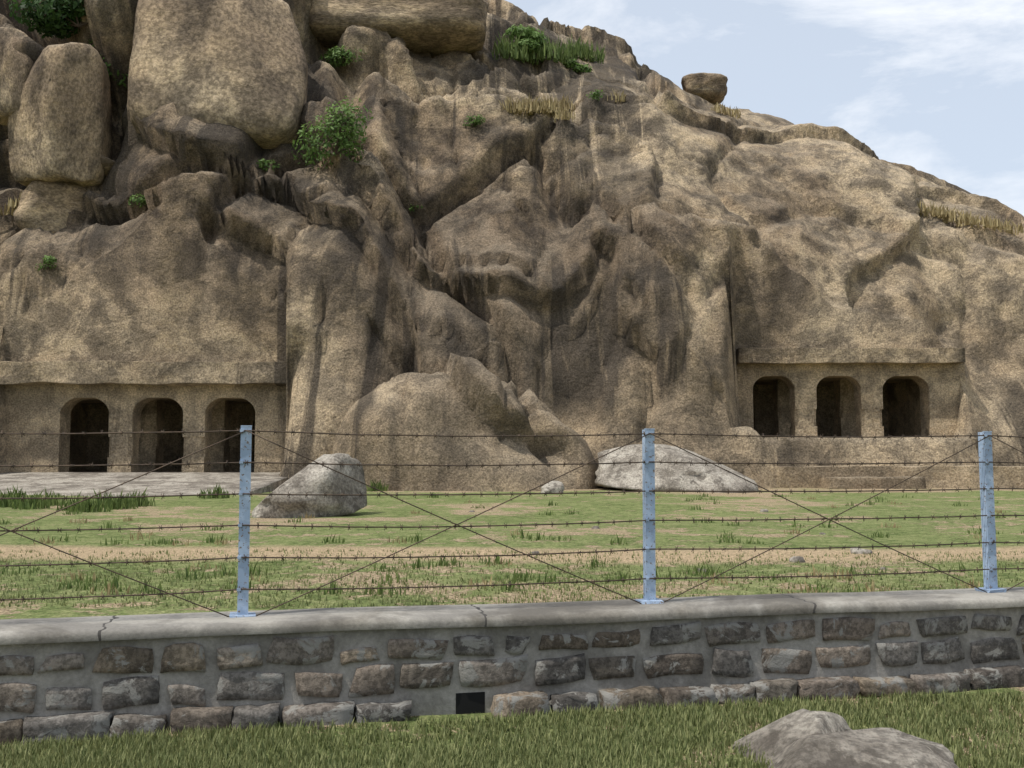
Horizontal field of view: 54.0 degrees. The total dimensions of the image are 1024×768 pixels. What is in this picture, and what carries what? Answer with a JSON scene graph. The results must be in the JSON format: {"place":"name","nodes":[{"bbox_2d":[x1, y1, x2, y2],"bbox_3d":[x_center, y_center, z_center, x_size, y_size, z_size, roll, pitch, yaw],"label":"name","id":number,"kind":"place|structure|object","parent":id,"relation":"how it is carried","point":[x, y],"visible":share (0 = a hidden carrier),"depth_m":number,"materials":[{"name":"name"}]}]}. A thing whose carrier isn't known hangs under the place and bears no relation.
{"place":"outdoors","nodes":[
{"label":"outdoors","id":0,"kind":"place"},
{"bbox_2d":[0,488,1023,767],"bbox_3d":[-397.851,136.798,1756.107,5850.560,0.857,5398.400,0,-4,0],"label":"ground","id":1,"kind":"structure","parent":0,"point":[168,516],"depth_m":11.20,"materials":[{"name":"green plant"}]},
{"bbox_2d":[0,472,287,496],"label":"stone platform","id":2,"kind":"structure","parent":1,"relation":"on","point":[156,483],"depth_m":26.34,"materials":[{"name":"stone"}]},
{"bbox_2d":[0,478,388,512],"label":"grass tufts","id":3,"kind":"object","parent":1,"relation":"on","point":[98,505],"depth_m":18.04,"materials":[{"name":"green plant"}]},
{"bbox_2d":[251,453,366,517],"bbox_3d":[-3.285,1.714,16.205,1.944,0.991,1.505,-13,4,-20],"label":"slab boulder","id":4,"kind":"object","parent":1,"relation":"on","point":[314,479],"visible":0.76,"depth_m":15.67,"materials":[{"name":"stone"}]},
{"bbox_2d":[2,496,1005,595],"bbox_3d":[0.658,2.012,15.259,12.281,0.276,18.124,-2,-5,27],"label":"field straw","id":5,"kind":"object","parent":1,"relation":"on","point":[413,512],"visible":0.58,"depth_m":8.62,"materials":[{"name":"beige plant"}]},
{"bbox_2d":[0,0,1023,491],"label":"hill rock","id":6,"kind":"object","parent":1,"relation":"on","point":[654,250],"visible":0.66,"depth_m":31.08,"materials":[{"name":"stone"}]},
{"bbox_2d":[0,27,33,125],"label":"boulder","id":7,"kind":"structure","parent":6,"relation":"on","point":[15,66],"depth_m":31.32,"materials":[{"name":"stone"}]},
{"bbox_2d":[35,255,56,270],"bbox_3d":[-13.933,-3.624,30.121,0.695,0.480,0.452,-2,-5,28],"label":"shrub","id":8,"kind":"object","parent":6,"relation":"on","point":[49,261],"visible":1,"depth_m":30.05,"materials":[{"name":"green plant"}]},
{"bbox_2d":[7,0,87,39],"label":"bush","id":9,"kind":"object","parent":6,"relation":"on","point":[59,20],"visible":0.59,"depth_m":32.66,"materials":[{"name":"green plant"}]},
{"bbox_2d":[13,180,99,232],"bbox_3d":[-14.048,-5.698,32.886,3.541,2.446,3.154,0,-4,0],"label":"round boulder","id":10,"kind":"object","parent":6,"relation":"on","point":[46,206],"visible":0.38,"depth_m":31.51,"materials":[{"name":"stone"}]},
{"bbox_2d":[8,42,112,186],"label":"boulder","id":11,"kind":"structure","parent":6,"relation":"on","point":[60,126],"depth_m":31.29,"materials":[{"name":"stone"}]},
{"bbox_2d":[101,155,114,175],"bbox_3d":[-14.003,-7.104,32.827,3.055,0.959,2.477,0,-4,0],"label":"cap boulder","id":12,"kind":"object","parent":6,"relation":"on","point":[107,163],"visible":0.12,"depth_m":31.86,"materials":[{"name":"stone"}]},
{"bbox_2d":[89,39,128,91],"bbox_3d":[-13.323,-10.725,33.313,1.944,2.016,1.142,2,-5,-19],"label":"tall shrub","id":13,"kind":"object","parent":6,"relation":"on","point":[120,82],"visible":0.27,"depth_m":33.07,"materials":[{"name":"green plant"}]},
{"bbox_2d":[128,193,147,207],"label":"shrub","id":14,"kind":"object","parent":6,"relation":"on","point":[141,200],"visible":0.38,"depth_m":30.90,"materials":[{"name":"green plant"}]},
{"bbox_2d":[0,360,285,385],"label":"rock ledge","id":15,"kind":"object","parent":6,"relation":"attached to","point":[105,372],"visible":0.77,"depth_m":29.17,"materials":[{"name":"stone"}]},
{"bbox_2d":[5,384,285,471],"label":"cave facade","id":16,"kind":"structure","parent":6,"relation":"on","point":[84,408],"depth_m":29.67,"materials":[{"name":"stone"}]},
{"bbox_2d":[127,0,307,148],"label":"boulder","id":17,"kind":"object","parent":6,"relation":"on","point":[242,64],"depth_m":31.84,"materials":[{"name":"stone"}]},
{"bbox_2d":[256,159,279,171],"bbox_3d":[-7.727,-6.938,31.829,0.779,0.477,0.671,0,-4,0],"label":"ledge shrub","id":18,"kind":"object","parent":6,"relation":"on","point":[266,163],"visible":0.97,"depth_m":31.73,"materials":[{"name":"green plant"}]},
{"bbox_2d":[292,96,373,170],"bbox_3d":[-5.641,-7.841,31.529,2.709,2.228,2.020,0,-4,0],"label":"bush","id":19,"kind":"object","parent":6,"relation":"on","point":[339,136],"visible":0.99,"depth_m":31.38,"materials":[{"name":"green plant"}]},
{"bbox_2d":[319,45,366,68],"bbox_3d":[-6.152,-11.928,36.613,1.701,0.831,1.260,-2,-5,24],"label":"shrub","id":20,"kind":"object","parent":6,"relation":"on","point":[341,56],"visible":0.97,"depth_m":36.41,"materials":[{"name":"green plant"}]},
{"bbox_2d":[309,0,488,57],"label":"boulder","id":21,"kind":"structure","parent":6,"relation":"on","point":[433,28],"depth_m":36.73,"materials":[{"name":"stone"}]},
{"bbox_2d":[409,204,422,210],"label":"small shrub","id":22,"kind":"object","parent":6,"relation":"on","point":[411,208],"visible":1,"depth_m":32.26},
{"bbox_2d":[463,114,485,126],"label":"bush","id":23,"kind":"object","parent":6,"relation":"on","point":[478,119],"visible":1,"depth_m":33.81,"materials":[{"name":"green plant"}]},
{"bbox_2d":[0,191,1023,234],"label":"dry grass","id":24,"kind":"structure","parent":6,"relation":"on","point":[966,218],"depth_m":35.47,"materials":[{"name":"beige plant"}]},
{"bbox_2d":[503,24,547,57],"bbox_3d":[0.483,-13.277,39.069,1.879,1.387,1.781,-2,-5,23],"label":"bush","id":25,"kind":"object","parent":6,"relation":"on","point":[524,33],"visible":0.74,"depth_m":38.58,"materials":[{"name":"green plant"}]},
{"bbox_2d":[491,28,605,64],"bbox_3d":[1.768,-13.486,40.097,2.120,2.531,6.053,-4,-6,43],"label":"grass tuft","id":26,"kind":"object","parent":6,"relation":"on","point":[562,54],"depth_m":38.93,"materials":[{"name":"green plant"}]},
{"bbox_2d":[565,59,592,73],"bbox_3d":[2.528,-12.687,40.102,1.398,0.784,0.915,3,-5,-33],"label":"bush","id":27,"kind":"object","parent":6,"relation":"on","point":[581,68],"visible":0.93,"depth_m":39.96,"materials":[{"name":"green plant"}]},
{"bbox_2d":[586,89,603,99],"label":"shrub","id":28,"kind":"object","parent":6,"relation":"on","point":[593,95],"visible":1,"depth_m":35.71,"materials":[{"name":"green plant"}]},
{"bbox_2d":[544,89,740,122],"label":"dry grass","id":29,"kind":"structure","parent":6,"relation":"on","point":[717,108],"depth_m":35.98,"materials":[{"name":"beige plant"}]},
{"bbox_2d":[681,72,727,103],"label":"boulder","id":30,"kind":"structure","parent":6,"relation":"on","point":[710,87],"depth_m":41.85,"materials":[{"name":"stone"}]},
{"bbox_2d":[737,363,964,436],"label":"cave facade","id":31,"kind":"structure","parent":6,"relation":"on","point":[860,400],"depth_m":31.74,"materials":[{"name":"stone"}]},
{"bbox_2d":[736,347,965,364],"bbox_3d":[10.614,-0.851,31.849,7.126,0.524,1.076,0,-4,0],"label":"rock ledge","id":32,"kind":"object","parent":6,"relation":"on","point":[858,355],"visible":0.78,"depth_m":31.35,"materials":[{"name":"stone"}]},
{"bbox_2d":[790,437,978,453],"bbox_3d":[10.687,2.532,31.029,7.177,1.773,1.013,0,-4,0],"label":"ledge","id":33,"kind":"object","parent":6,"relation":"on","point":[974,439],"depth_m":30.61,"materials":[{"name":"stone"}]},
{"bbox_2d":[767,465,1023,487],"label":"stone platform","id":34,"kind":"structure","parent":6,"relation":"on","point":[965,476],"depth_m":28.98,"materials":[{"name":"stone"}]},
{"bbox_2d":[0,587,1023,744],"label":"stone wall","id":35,"kind":"structure","parent":1,"relation":"on","point":[78,677],"depth_m":5.83,"materials":[{"name":"stone"}]},
{"bbox_2d":[0,425,1023,617],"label":"wire fence","id":36,"kind":"object","parent":35,"relation":"on","point":[987,515],"visible":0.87,"depth_m":6.26,"materials":[{"name":"metal"}]},
{"bbox_2d":[0,686,1023,767],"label":"turf","id":37,"kind":"structure","parent":1,"relation":"on","point":[216,748],"depth_m":5.17,"materials":[{"name":"green plant"}]},
{"bbox_2d":[0,547,1023,608],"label":"turf","id":38,"kind":"structure","parent":1,"relation":"on","point":[439,595],"depth_m":7.87,"materials":[{"name":"green plant"}]},
{"bbox_2d":[0,492,1023,596],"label":"field weeds","id":39,"kind":"object","parent":1,"relation":"on","point":[453,562],"visible":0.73,"depth_m":8.55,"materials":[{"name":"green plant"}]},
{"bbox_2d":[541,481,564,492],"bbox_3d":[1.004,2.566,24.915,0.607,0.338,0.576,0,-4,0],"label":"boulder","id":40,"kind":"object","parent":1,"relation":"on","point":[554,486],"visible":0.72,"depth_m":24.78,"materials":[{"name":"stone"}]},
{"bbox_2d":[595,444,758,492],"bbox_3d":[4.446,2.310,27.145,4.464,1.302,3.081,4,-4,8],"label":"flat boulder","id":41,"kind":"object","parent":1,"relation":"on","point":[677,476],"visible":0.7,"depth_m":26.14,"materials":[{"name":"stone"}]},
{"bbox_2d":[732,709,851,764],"bbox_3d":[1.445,1.754,5.018,0.671,0.239,0.587,2,-5,-25],"label":"foreground rock","id":42,"kind":"object","parent":1,"relation":"on","point":[774,738],"visible":0.49,"depth_m":4.95,"materials":[{"name":"stone"}]},
{"bbox_2d":[789,556,804,562],"bbox_3d":[2.686,1.667,9.462,0.148,0.087,0.151,0,-4,0],"label":"field stone","id":43,"kind":"object","parent":1,"relation":"on","point":[797,558],"visible":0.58,"depth_m":9.41,"materials":[{"name":"stone"}]},
{"bbox_2d":[850,548,872,553],"bbox_3d":[3.580,1.724,10.316,0.227,0.091,0.187,0,-4,0],"label":"field stone","id":44,"kind":"object","parent":1,"relation":"on","point":[857,550],"visible":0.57,"depth_m":10.24,"materials":[{"name":"stone"}]},
{"bbox_2d":[767,727,957,767],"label":"foreground rock","id":45,"kind":"object","parent":1,"relation":"on","point":[880,747],"visible":0.94,"depth_m":4.49,"materials":[{"name":"stone"}]},
{"bbox_2d":[821,476,925,488],"bbox_3d":[10.271,3.003,28.583,2.754,0.750,0.907,0,-4,0],"label":"stone step","id":46,"kind":"object","parent":1,"relation":"on","point":[875,482],"visible":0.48,"depth_m":28.16,"materials":[{"name":"stone"}]},
{"bbox_2d":[499,91,574,115],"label":"dry grass","id":47,"kind":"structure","parent":0,"point":[532,107],"depth_m":34.45,"materials":[{"name":"beige plant"}]},
{"bbox_2d":[505,0,1023,215],"label":"sky","id":48,"kind":"structure","parent":0,"point":[934,87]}
]}

